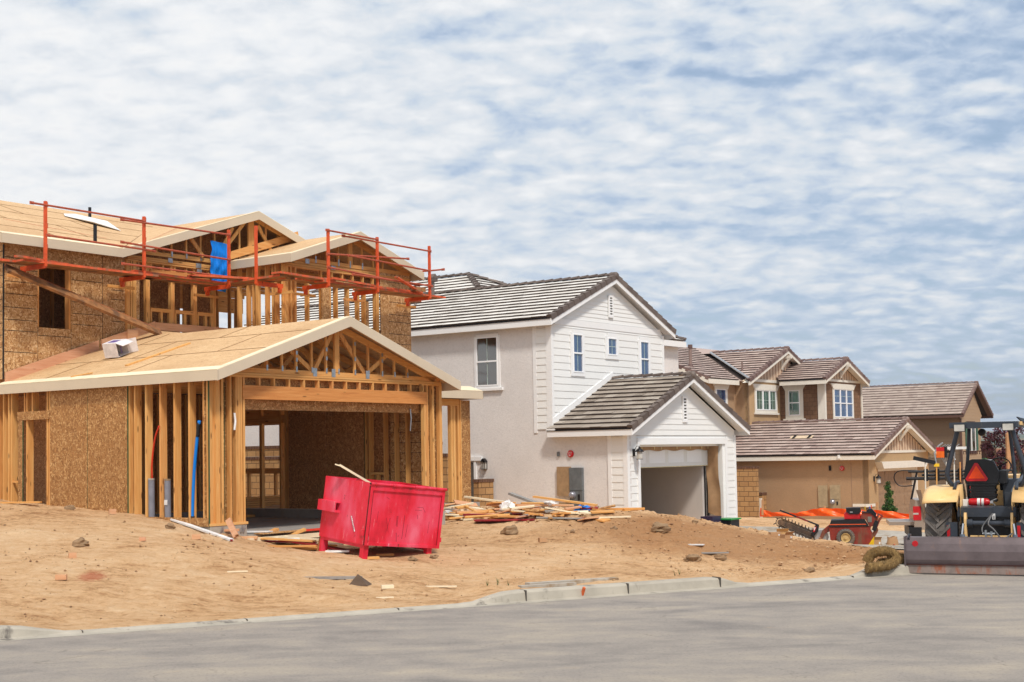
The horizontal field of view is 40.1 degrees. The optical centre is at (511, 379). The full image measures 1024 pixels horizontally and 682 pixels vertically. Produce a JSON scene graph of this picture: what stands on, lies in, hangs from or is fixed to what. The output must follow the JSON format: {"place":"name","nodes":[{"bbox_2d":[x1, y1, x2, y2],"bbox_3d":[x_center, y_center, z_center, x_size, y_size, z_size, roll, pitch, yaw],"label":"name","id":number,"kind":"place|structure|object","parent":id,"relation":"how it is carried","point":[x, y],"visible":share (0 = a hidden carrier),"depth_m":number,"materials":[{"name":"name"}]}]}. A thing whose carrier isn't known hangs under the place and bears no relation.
{"place":"outdoors","nodes":[
{"label":"outdoors","id":0,"kind":"place"},
{"bbox_2d":[0,496,924,629],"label":"dirt ground","id":1,"kind":"structure","parent":0,"point":[93,595],"depth_m":22.05,"materials":[{"name":"soil"}]},
{"bbox_2d":[72,537,89,547],"bbox_3d":[-6.687,2.531,21.774,0.265,0.182,0.206,-1,-3,0],"label":"stone","id":2,"kind":"object","parent":1,"relation":"on","point":[81,542],"visible":1,"depth_m":21.70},
{"bbox_2d":[170,519,233,540],"bbox_3d":[-5.315,2.562,24.007,1.845,0.343,0.090,-4,-4,44],"label":"white trim board","id":3,"kind":"object","parent":1,"relation":"on","point":[205,530],"depth_m":23.93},
{"bbox_2d":[225,517,238,538],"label":"leaning plank","id":4,"kind":"object","parent":1,"relation":"on","point":[231,527],"visible":1,"depth_m":23.93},
{"bbox_2d":[0,200,482,537],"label":"framed house","id":5,"kind":"structure","parent":1,"relation":"on","point":[325,392],"depth_m":28.87,"materials":[{"name":"wood"}]},
{"bbox_2d":[6,201,47,277],"bbox_3d":[-9.552,-2.796,27.989,0.827,1.470,0.700,-3,-4,36],"label":"scaffold bracket","id":6,"kind":"object","parent":5,"relation":"attached to","point":[36,266],"visible":0.91,"depth_m":27.76,"materials":[{"name":"metal"}]},
{"bbox_2d":[0,258,158,279],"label":"scaffold plank","id":7,"kind":"object","parent":6,"relation":"on","point":[7,261],"visible":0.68,"depth_m":28.51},
{"bbox_2d":[14,255,75,264],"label":"scaffold plank","id":8,"kind":"object","parent":7,"relation":"on","point":[26,257],"visible":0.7,"depth_m":27.41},
{"bbox_2d":[15,259,158,277],"bbox_3d":[-8.653,-2.282,28.735,0.286,0.056,3.308,-3,-4,36],"label":"scaffold plank","id":9,"kind":"object","parent":6,"relation":"on","point":[87,268],"visible":1,"depth_m":28.57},
{"bbox_2d":[29,201,145,221],"bbox_3d":[-8.614,-3.426,28.608,0.042,0.080,2.830,-3,-4,36],"label":"guard rail","id":10,"kind":"object","parent":6,"relation":"attached to","point":[60,207],"visible":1,"depth_m":28.48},
{"bbox_2d":[5,264,161,334],"bbox_3d":[-8.726,-1.599,28.797,0.227,1.290,3.627,-4,-4,41],"label":"scaffold plank","id":11,"kind":"object","parent":5,"relation":"on","point":[52,287],"visible":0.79,"depth_m":28.64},
{"bbox_2d":[64,214,120,230],"bbox_3d":[-10.246,-3.836,33.946,1.144,0.652,1.803,1,-3,-27],"label":"white sheet","id":12,"kind":"object","parent":5,"relation":"on","point":[104,223],"visible":1,"depth_m":33.79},
{"bbox_2d":[102,337,138,357],"bbox_3d":[-7.802,-0.652,27.982,0.510,0.291,0.470,-2,16,25],"label":"carton","id":13,"kind":"object","parent":5,"relation":"on","point":[115,348],"visible":1,"depth_m":27.89,"materials":[{"name":"white cardboard"}]},
{"bbox_2d":[107,216,145,289],"bbox_3d":[-8.112,-2.719,29.944,0.827,1.470,0.700,-3,-4,36],"label":"scaffold bracket","id":14,"kind":"object","parent":5,"relation":"attached to","point":[122,280],"visible":1,"depth_m":29.74,"materials":[{"name":"metal"}]},
{"bbox_2d":[46,233,155,252],"bbox_3d":[-8.411,-2.812,28.838,0.042,0.091,2.741,-3,-4,36],"label":"guard rail","id":15,"kind":"object","parent":14,"relation":"attached to","point":[83,240],"visible":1,"depth_m":28.76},
{"bbox_2d":[120,275,221,286],"bbox_3d":[-7.467,-2.194,30.902,0.286,0.046,2.708,-3,-4,36],"label":"scaffold plank","id":16,"kind":"object","parent":14,"relation":"on","point":[179,281],"visible":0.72,"depth_m":30.93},
{"bbox_2d":[222,274,288,284],"bbox_3d":[-5.846,-2.235,31.409,2.108,0.066,0.286,-3,-4,36],"label":"scaffold plank","id":17,"kind":"object","parent":16,"relation":"on","point":[262,278],"visible":0.64,"depth_m":31.18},
{"bbox_2d":[121,262,228,275],"bbox_3d":[-7.221,-2.371,30.374,0.042,0.070,3.050,-3,-4,36],"label":"guard rail","id":18,"kind":"object","parent":14,"relation":"attached to","point":[129,264],"visible":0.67,"depth_m":30.05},
{"bbox_2d":[120,240,230,260],"bbox_3d":[-7.240,-2.791,30.380,0.042,0.131,3.051,-3,-4,36],"label":"guard rail","id":19,"kind":"object","parent":14,"relation":"attached to","point":[130,243],"visible":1,"depth_m":30.27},
{"bbox_2d":[120,218,230,235],"bbox_3d":[-7.249,-3.310,30.407,0.042,0.091,3.051,-3,-4,36],"label":"guard rail","id":20,"kind":"object","parent":14,"relation":"attached to","point":[123,219],"visible":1,"depth_m":30.31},
{"bbox_2d":[129,270,225,284],"bbox_3d":[-7.306,-2.235,30.599,0.286,0.091,2.509,-3,-4,37],"label":"scaffold plank","id":21,"kind":"object","parent":14,"relation":"on","point":[184,278],"visible":0.89,"depth_m":30.70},
{"bbox_2d":[148,478,154,516],"bbox_3d":[-6.456,2.197,25.098,0.122,0.871,0.118,-1,-3,0],"label":"grey pipe","id":22,"kind":"object","parent":5,"relation":"on","point":[151,497],"visible":0.78,"depth_m":25.06,"materials":[{"name":"plastic"}]},
{"bbox_2d":[151,426,159,477],"bbox_3d":[-6.364,1.295,24.991,0.054,0.961,0.353,1,-4,-36],"label":"hose","id":23,"kind":"object","parent":22,"relation":"attached to","point":[153,452],"visible":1,"depth_m":25.03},
{"bbox_2d":[125,342,190,365],"bbox_3d":[-6.833,-0.500,27.093,0.091,0.525,1.464,-4,-4,40],"label":"loose board","id":24,"kind":"object","parent":5,"relation":"on","point":[157,354],"visible":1,"depth_m":27.06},
{"bbox_2d":[164,479,170,516],"bbox_3d":[-6.102,2.183,24.837,0.125,0.861,0.117,-3,-4,36],"label":"grey pipe","id":25,"kind":"object","parent":5,"relation":"on","point":[167,492],"visible":0.82,"depth_m":24.80,"materials":[{"name":"plastic"}]},
{"bbox_2d":[191,420,200,515],"bbox_3d":[-5.501,1.607,24.394,0.246,1.808,0.056,-3,-4,36],"label":"pipe sleeve","id":26,"kind":"object","parent":5,"relation":"on","point":[194,474],"visible":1,"depth_m":24.39,"materials":[{"name":"blue plastic"}]},
{"bbox_2d":[194,230,230,298],"bbox_3d":[-6.701,-2.643,31.859,0.827,1.470,0.700,-3,-4,36],"label":"scaffold bracket","id":27,"kind":"object","parent":5,"relation":"attached to","point":[207,290],"visible":1,"depth_m":31.65,"materials":[{"name":"metal"}]},
{"bbox_2d":[210,240,226,291],"bbox_3d":[-6.717,-2.608,32.230,0.053,1.160,0.580,-3,-4,36],"label":"blue tarp","id":28,"kind":"object","parent":27,"relation":"hanging from","point":[218,266],"visible":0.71,"depth_m":32.22,"materials":[{"name":"plastic"}]},
{"bbox_2d":[254,225,292,295],"bbox_3d":[-5.456,-2.686,31.449,0.700,1.470,0.827,-3,-4,36],"label":"scaffold bracket","id":29,"kind":"object","parent":5,"relation":"on","point":[269,284],"visible":1,"depth_m":31.16,"materials":[{"name":"metal"}]},
{"bbox_2d":[230,277,294,287],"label":"scaffold plank","id":30,"kind":"object","parent":29,"relation":"on","point":[270,281],"visible":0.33,"depth_m":31.43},
{"bbox_2d":[187,274,253,279],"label":"scaffold plank","id":31,"kind":"object","parent":30,"relation":"on","point":[214,277],"visible":0.78,"depth_m":31.05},
{"bbox_2d":[254,528,319,533],"bbox_3d":[-3.298,2.780,26.453,0.255,0.040,4.000,-3,-4,36],"label":"threshold board","id":32,"kind":"object","parent":5,"relation":"on","point":[314,529],"visible":0.43,"depth_m":25.27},
{"bbox_2d":[293,229,329,296],"bbox_3d":[-4.470,-2.676,31.957,0.827,1.470,0.700,-3,-4,36],"label":"scaffold bracket","id":33,"kind":"object","parent":5,"relation":"attached to","point":[315,286],"visible":0.99,"depth_m":31.76,"materials":[{"name":"metal"}]},
{"bbox_2d":[291,278,352,288],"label":"scaffold plank","id":34,"kind":"object","parent":33,"relation":"on","point":[304,280],"visible":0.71,"depth_m":31.89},
{"bbox_2d":[325,229,378,240],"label":"guard rail","id":35,"kind":"object","parent":33,"relation":"attached to","point":[328,230],"visible":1,"depth_m":32.33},
{"bbox_2d":[326,252,409,259],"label":"guard rail","id":36,"kind":"object","parent":33,"relation":"attached to","point":[406,258],"visible":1,"depth_m":32.83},
{"bbox_2d":[343,237,378,302],"bbox_3d":[-3.486,-2.623,33.293,0.827,1.470,0.700,-3,-4,36],"label":"scaffold bracket","id":37,"kind":"object","parent":5,"relation":"attached to","point":[358,293],"visible":1,"depth_m":33.12,"materials":[{"name":"metal"}]},
{"bbox_2d":[327,266,419,286],"bbox_3d":[-3.211,-2.430,32.946,0.042,0.203,3.243,-3,-4,36],"label":"guard rail","id":38,"kind":"object","parent":37,"relation":"attached to","point":[328,267],"visible":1,"depth_m":32.33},
{"bbox_2d":[341,234,431,252],"bbox_3d":[-2.948,-3.244,33.374,0.042,0.101,3.132,-3,-4,38],"label":"guard rail","id":39,"kind":"object","parent":37,"relation":"attached to","point":[342,235],"visible":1,"depth_m":33.28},
{"bbox_2d":[367,287,445,298],"bbox_3d":[-2.562,-2.106,34.089,0.286,0.056,2.658,-3,-4,36],"label":"scaffold plank","id":40,"kind":"object","parent":37,"relation":"on","point":[410,293],"visible":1,"depth_m":34.02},
{"bbox_2d":[314,280,393,290],"bbox_3d":[-3.644,-2.179,32.621,0.286,0.066,2.408,-3,-4,36],"label":"scaffold plank","id":41,"kind":"object","parent":40,"relation":"on","point":[349,285],"visible":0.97,"depth_m":32.28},
{"bbox_2d":[271,271,335,280],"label":"scaffold plank","id":42,"kind":"object","parent":41,"relation":"on","point":[302,276],"visible":0.93,"depth_m":31.14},
{"bbox_2d":[331,277,374,286],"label":"scaffold plank","id":43,"kind":"object","parent":41,"relation":"on","point":[348,281],"visible":1,"depth_m":32.24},
{"bbox_2d":[394,276,422,293],"bbox_3d":[-2.479,-2.285,33.755,0.090,0.339,1.010,-3,-4,33],"label":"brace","id":44,"kind":"object","parent":40,"relation":"on","point":[407,284],"visible":1,"depth_m":33.70,"materials":[{"name":"orange paint"}]},
{"bbox_2d":[397,246,430,308],"bbox_3d":[-2.348,-2.561,34.838,0.827,1.470,0.700,-3,-4,36],"label":"scaffold bracket","id":45,"kind":"object","parent":5,"relation":"attached to","point":[408,301],"visible":1,"depth_m":34.63,"materials":[{"name":"metal"}]},
{"bbox_2d":[348,254,430,271],"bbox_3d":[-2.891,-2.782,33.408,0.042,0.142,2.982,-3,-4,36],"label":"guard rail","id":46,"kind":"object","parent":45,"relation":"attached to","point":[350,255],"visible":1,"depth_m":33.32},
{"bbox_2d":[353,289,430,298],"bbox_3d":[-2.848,-2.100,34.206,0.286,0.046,2.708,-3,-4,36],"label":"scaffold plank","id":47,"kind":"object","parent":45,"relation":"on","point":[384,293],"visible":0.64,"depth_m":34.11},
{"bbox_2d":[352,273,432,286],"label":"guard rail","id":48,"kind":"object","parent":45,"relation":"attached to","point":[353,274],"visible":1,"depth_m":33.22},
{"bbox_2d":[247,533,318,540],"bbox_3d":[-3.166,2.872,26.352,0.060,0.080,4.800,-3,-4,36],"label":"form board","id":49,"kind":"object","parent":1,"relation":"on","point":[309,535],"visible":0.2,"depth_m":25.33,"materials":[{"name":"brown wood"}]},
{"bbox_2d":[260,537,315,541],"bbox_3d":[-4.438,2.783,24.684,2.100,0.032,0.140,1,-2,17],"label":"lumber scrap","id":50,"kind":"object","parent":1,"relation":"on","point":[284,539],"visible":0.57,"depth_m":24.46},
{"bbox_2d":[268,545,317,546],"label":"lumber scrap","id":51,"kind":"object","parent":1,"relation":"on","point":[293,545],"visible":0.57,"depth_m":23.96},
{"bbox_2d":[278,540,347,549],"bbox_3d":[-3.454,2.849,24.264,1.500,0.031,0.160,4,0,36],"label":"lumber scrap","id":52,"kind":"object","parent":1,"relation":"on","point":[328,547],"visible":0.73,"depth_m":24.21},
{"bbox_2d":[312,576,361,578],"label":"lumber scrap","id":53,"kind":"object","parent":1,"relation":"on","point":[335,577],"visible":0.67,"depth_m":20.98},
{"bbox_2d":[245,453,450,502],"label":"block wall","id":54,"kind":"structure","parent":1,"relation":"on","point":[270,462],"depth_m":44.20,"materials":[{"name":"brown brick"}]},
{"bbox_2d":[245,442,442,456],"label":"block wall","id":55,"kind":"structure","parent":54,"relation":"on","point":[251,451],"depth_m":44.50,"materials":[{"name":"brown brick"}]},
{"bbox_2d":[349,574,371,585],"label":"felt scrap","id":56,"kind":"object","parent":1,"relation":"on","point":[358,580],"visible":1,"depth_m":20.56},
{"bbox_2d":[317,476,447,558],"bbox_3d":[-2.224,2.404,23.999,1.780,1.330,1.356,9,-4,-42],"label":"dumpster","id":57,"kind":"object","parent":1,"relation":"on","point":[363,515],"visible":0.98,"depth_m":23.53,"materials":[{"name":"red paint"}]},
{"bbox_2d":[335,464,370,482],"bbox_3d":[-2.522,1.671,23.582,0.914,0.547,0.131,0,-3,-13],"label":"splintered board","id":58,"kind":"object","parent":57,"relation":"in","point":[353,473],"visible":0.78,"depth_m":23.49,"materials":[{"name":"brown wood"}]},
{"bbox_2d":[0,499,875,623],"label":"loose clods","id":59,"kind":"object","parent":1,"relation":"on","point":[752,571],"visible":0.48,"depth_m":24.93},
{"bbox_2d":[0,564,932,640],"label":"curb","id":60,"kind":"structure","parent":1,"relation":"on","point":[19,632],"depth_m":19.92,"materials":[{"name":"concrete"}]},
{"bbox_2d":[473,479,493,505],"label":"block wall","id":61,"kind":"structure","parent":1,"relation":"on","point":[483,488],"depth_m":40.52,"materials":[{"name":"brown brick"}]},
{"bbox_2d":[464,496,515,503],"bbox_3d":[-0.505,2.741,31.998,1.300,0.040,0.100,5,0,26],"label":"lumber scrap","id":62,"kind":"object","parent":1,"relation":"on","point":[485,499],"visible":0.7,"depth_m":32.03,"materials":[{"name":"brown wood"}]},
{"bbox_2d":[243,272,750,518],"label":"white house","id":63,"kind":"structure","parent":1,"relation":"on","point":[585,387],"depth_m":41.25,"materials":[{"name":"grey paint"}]},
{"bbox_2d":[471,462,473,501],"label":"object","id":64,"kind":"structure","parent":63,"relation":"in","point":[472,463],"depth_m":41.45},
{"bbox_2d":[474,333,502,390],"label":"window","id":65,"kind":"structure","parent":63,"relation":"in","point":[486,346],"depth_m":41.28,"materials":[{"name":"white paint"}]},
{"bbox_2d":[570,329,585,376],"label":"window","id":66,"kind":"structure","parent":63,"relation":"in","point":[577,337],"depth_m":41.01,"materials":[{"name":"white paint"}]},
{"bbox_2d":[605,333,618,359],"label":"window","id":67,"kind":"structure","parent":63,"relation":"in","point":[611,340],"depth_m":42.54,"materials":[{"name":"white paint"}]},
{"bbox_2d":[638,337,650,377],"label":"window","id":68,"kind":"structure","parent":63,"relation":"in","point":[644,345],"depth_m":44.05,"materials":[{"name":"white paint"}]},
{"bbox_2d":[640,446,707,450],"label":"masking paper","id":69,"kind":"object","parent":63,"relation":"attached to","point":[677,448],"visible":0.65,"depth_m":41.41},
{"bbox_2d":[640,449,707,466],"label":"garage door","id":70,"kind":"structure","parent":63,"relation":"in","point":[651,458],"depth_m":41.35,"materials":[{"name":"white paint"}]},
{"bbox_2d":[706,446,720,515],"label":"masking paper","id":71,"kind":"object","parent":63,"relation":"attached to","point":[714,500],"visible":1,"depth_m":42.86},
{"bbox_2d":[474,519,534,520],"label":"lumber scrap","id":72,"kind":"object","parent":1,"relation":"on","point":[504,519],"visible":1,"depth_m":28.78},
{"bbox_2d":[499,499,514,513],"bbox_3d":[-0.087,2.731,29.890,0.336,0.386,0.283,1,-3,-29],"label":"white sack","id":73,"kind":"object","parent":1,"relation":"on","point":[506,504],"visible":0.73,"depth_m":29.82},
{"bbox_2d":[500,524,517,534],"bbox_3d":[-0.040,2.928,27.263,0.360,0.240,0.270,-2,-3,27],"label":"stone","id":74,"kind":"object","parent":1,"relation":"on","point":[510,530],"visible":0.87,"depth_m":27.19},
{"bbox_2d":[508,492,551,507],"bbox_3d":[0.395,2.672,30.987,1.100,0.050,0.160,18,8,34],"label":"lumber scrap","id":75,"kind":"object","parent":1,"relation":"on","point":[515,495],"visible":0.67,"depth_m":31.06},
{"bbox_2d":[518,582,576,587],"bbox_3d":[0.517,2.993,20.446,0.900,0.040,0.120,0,-3,-26],"label":"lumber scrap","id":76,"kind":"object","parent":1,"relation":"on","point":[551,584],"visible":1,"depth_m":20.41,"materials":[{"name":"wood"}]},
{"bbox_2d":[545,507,584,514],"bbox_3d":[1.179,2.757,29.317,1.000,0.030,0.090,10,-11,7],"label":"lumber scrap","id":77,"kind":"object","parent":1,"relation":"on","point":[562,510],"visible":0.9,"depth_m":29.30,"materials":[{"name":"brown wood"}]},
{"bbox_2d":[564,506,581,509],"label":"lumber scrap","id":78,"kind":"object","parent":77,"relation":"on","point":[574,507],"visible":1,"depth_m":29.47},
{"bbox_2d":[532,496,597,505],"bbox_3d":[1.126,2.576,29.894,1.500,0.040,0.120,5,0,29],"label":"lumber scrap","id":79,"kind":"object","parent":78,"relation":"on","point":[563,500],"visible":1,"depth_m":29.83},
{"bbox_2d":[525,577,618,584],"bbox_3d":[0.901,3.005,20.889,1.500,0.050,0.160,0,-3,-26],"label":"lumber scrap","id":80,"kind":"object","parent":1,"relation":"on","point":[578,581],"visible":0.63,"depth_m":20.86,"materials":[{"name":"wood"}]},
{"bbox_2d":[651,522,670,532],"bbox_3d":[2.902,2.909,27.522,0.421,0.255,0.299,0,-3,-20],"label":"stone","id":81,"kind":"object","parent":1,"relation":"on","point":[660,527],"visible":1,"depth_m":27.42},
{"bbox_2d":[683,554,701,561],"bbox_3d":[3.192,3.149,24.675,0.291,0.184,0.236,1,-4,-36],"label":"stone","id":82,"kind":"object","parent":1,"relation":"on","point":[693,557],"visible":0.9,"depth_m":24.62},
{"bbox_2d":[736,466,759,517],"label":"block wall","id":83,"kind":"structure","parent":1,"relation":"on","point":[747,491],"depth_m":56.15,"materials":[{"name":"brown brick"}]},
{"bbox_2d":[759,492,766,517],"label":"block wall","id":84,"kind":"structure","parent":1,"relation":"on","point":[762,495],"depth_m":57.27,"materials":[{"name":"brown brick"}]},
{"bbox_2d":[666,344,935,519],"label":"tan house","id":85,"kind":"structure","parent":1,"relation":"on","point":[813,440],"depth_m":58.68,"materials":[{"name":"paint"}]},
{"bbox_2d":[713,384,728,403],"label":"window","id":86,"kind":"structure","parent":85,"relation":"in","point":[721,390],"depth_m":60.61,"materials":[{"name":"white plastic"}]},
{"bbox_2d":[752,384,778,414],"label":"window","id":87,"kind":"structure","parent":85,"relation":"in","point":[765,396],"depth_m":62.59,"materials":[{"name":"white plastic"}]},
{"bbox_2d":[782,385,805,420],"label":"window","id":88,"kind":"structure","parent":85,"relation":"in","point":[794,410],"depth_m":63.41,"materials":[{"name":"white plastic"}]},
{"bbox_2d":[830,383,855,420],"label":"window","id":89,"kind":"structure","parent":85,"relation":"in","point":[842,394],"depth_m":64.17,"materials":[{"name":"glass"}]},
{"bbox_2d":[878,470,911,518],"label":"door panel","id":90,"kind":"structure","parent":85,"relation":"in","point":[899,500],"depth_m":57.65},
{"bbox_2d":[879,471,911,518],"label":"garage door","id":91,"kind":"structure","parent":85,"relation":"in","point":[903,480],"depth_m":57.71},
{"bbox_2d":[773,505,882,544],"bbox_3d":[7.238,3.333,32.095,2.452,0.925,0.740,-2,-3,14],"label":"trencher","id":92,"kind":"object","parent":1,"relation":"on","point":[852,526],"visible":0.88,"depth_m":31.77,"materials":[{"name":"red paint"}]},
{"bbox_2d":[760,508,908,518],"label":"orange barrier","id":93,"kind":"object","parent":1,"relation":"on","point":[839,512],"visible":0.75,"depth_m":46.51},
{"bbox_2d":[862,545,901,574],"bbox_3d":[6.057,2.933,22.919,0.778,0.457,0.732,-1,-3,0],"label":"straw wattle","id":94,"kind":"object","parent":1,"relation":"on","point":[893,561],"visible":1,"depth_m":23.04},
{"bbox_2d":[881,481,897,511],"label":"shrub","id":95,"kind":"object","parent":1,"relation":"on","point":[888,505],"visible":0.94,"depth_m":46.78,"materials":[{"name":"green plant"}]},
{"bbox_2d":[862,381,998,496],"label":"brown house","id":96,"kind":"structure","parent":1,"relation":"on","point":[932,411],"depth_m":96.95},
{"bbox_2d":[966,421,976,453],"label":"window","id":97,"kind":"structure","parent":96,"relation":"in","point":[973,430],"depth_m":96.92,"materials":[{"name":"glass"}]},
{"bbox_2d":[980,428,1005,468],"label":"purple leaf tree","id":98,"kind":"object","parent":1,"relation":"on","point":[992,438],"visible":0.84,"depth_m":61.88,"materials":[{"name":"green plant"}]},
{"bbox_2d":[1005,432,1011,472],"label":"wood post","id":99,"kind":"object","parent":1,"relation":"on","point":[1008,455],"visible":0.38,"depth_m":57.84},
{"bbox_2d":[1001,427,1023,473],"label":"purple leaf tree","id":100,"kind":"object","parent":1,"relation":"on","point":[1017,429],"visible":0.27,"depth_m":59.89,"materials":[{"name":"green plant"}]},
{"label":"lumber scrap","id":101,"kind":"object","parent":1,"relation":"on","visible":0},
{"bbox_2d":[465,513,509,517],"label":"lumber scrap","id":102,"kind":"object","parent":101,"relation":"on","point":[481,516],"visible":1,"depth_m":29.29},
{"bbox_2d":[0,573,1023,681],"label":"road","id":103,"kind":"structure","parent":0,"point":[938,627],"depth_m":15.54,"materials":[{"name":"asphalt"}]},
{"bbox_2d":[903,417,1023,574],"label":"tractor","id":104,"kind":"object","parent":103,"relation":"on","point":[979,529],"visible":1,"depth_m":23.82,"materials":[{"name":"metal"}]},
{"bbox_2d":[0,0,1023,433],"label":"sky","id":105,"kind":"structure","parent":0,"point":[814,178],"materials":[{"name":"white"}]},
{"bbox_2d":[739,526,924,547],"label":"driveway","id":106,"kind":"structure","parent":0,"point":[884,534],"depth_m":39.39,"materials":[{"name":"concrete"}]},
{"bbox_2d":[701,516,721,522],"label":"plastic bin","id":107,"kind":"object","parent":106,"relation":"on","point":[715,518],"visible":0.43,"depth_m":41.39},
{"bbox_2d":[721,517,740,526],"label":"plastic bin","id":108,"kind":"object","parent":106,"relation":"on","point":[731,521],"visible":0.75,"depth_m":41.63,"materials":[{"name":"black paint"}]},
{"bbox_2d":[886,536,898,544],"bbox_3d":[9.593,4.066,35.352,0.304,0.259,0.240,-1,-3,0],"label":"wrapped bundle","id":109,"kind":"object","parent":106,"relation":"on","point":[891,540],"visible":0.98,"depth_m":35.26,"materials":[{"name":"brown cardboard"}]},
{"bbox_2d":[886,468,1020,535],"bbox_3d":[11.727,2.983,32.697,5.750,1.900,1.760,-2,-3,12],"label":"pickup truck","id":110,"kind":"object","parent":106,"relation":"on","point":[914,524],"visible":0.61,"depth_m":32.34,"materials":[{"name":"beige paint"}]},
{"bbox_2d":[913,456,935,506],"bbox_3d":[9.512,2.397,32.288,0.502,1.304,0.070,-2,-3,12],"label":"broom","id":111,"kind":"object","parent":110,"relation":"in","point":[923,460],"visible":0.74,"depth_m":32.28,"materials":[{"name":"black paint"}]},
{"bbox_2d":[850,544,903,548],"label":"sidewalk","id":112,"kind":"structure","parent":0,"point":[874,546],"depth_m":29.54,"materials":[{"name":"concrete"}]},
{"bbox_2d":[981,431,1023,448],"bbox_3d":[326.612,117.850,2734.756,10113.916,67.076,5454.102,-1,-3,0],"label":"hills","id":113,"kind":"structure","parent":0,"point":[1021,437],"depth_m":2475.47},
{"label":"lumber scrap","id":114,"kind":"object","parent":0,"visible":0},
{"bbox_2d":[486,504,573,505],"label":"lumber scrap","id":115,"kind":"object","parent":114,"relation":"on","point":[535,504],"visible":0.8,"depth_m":30.18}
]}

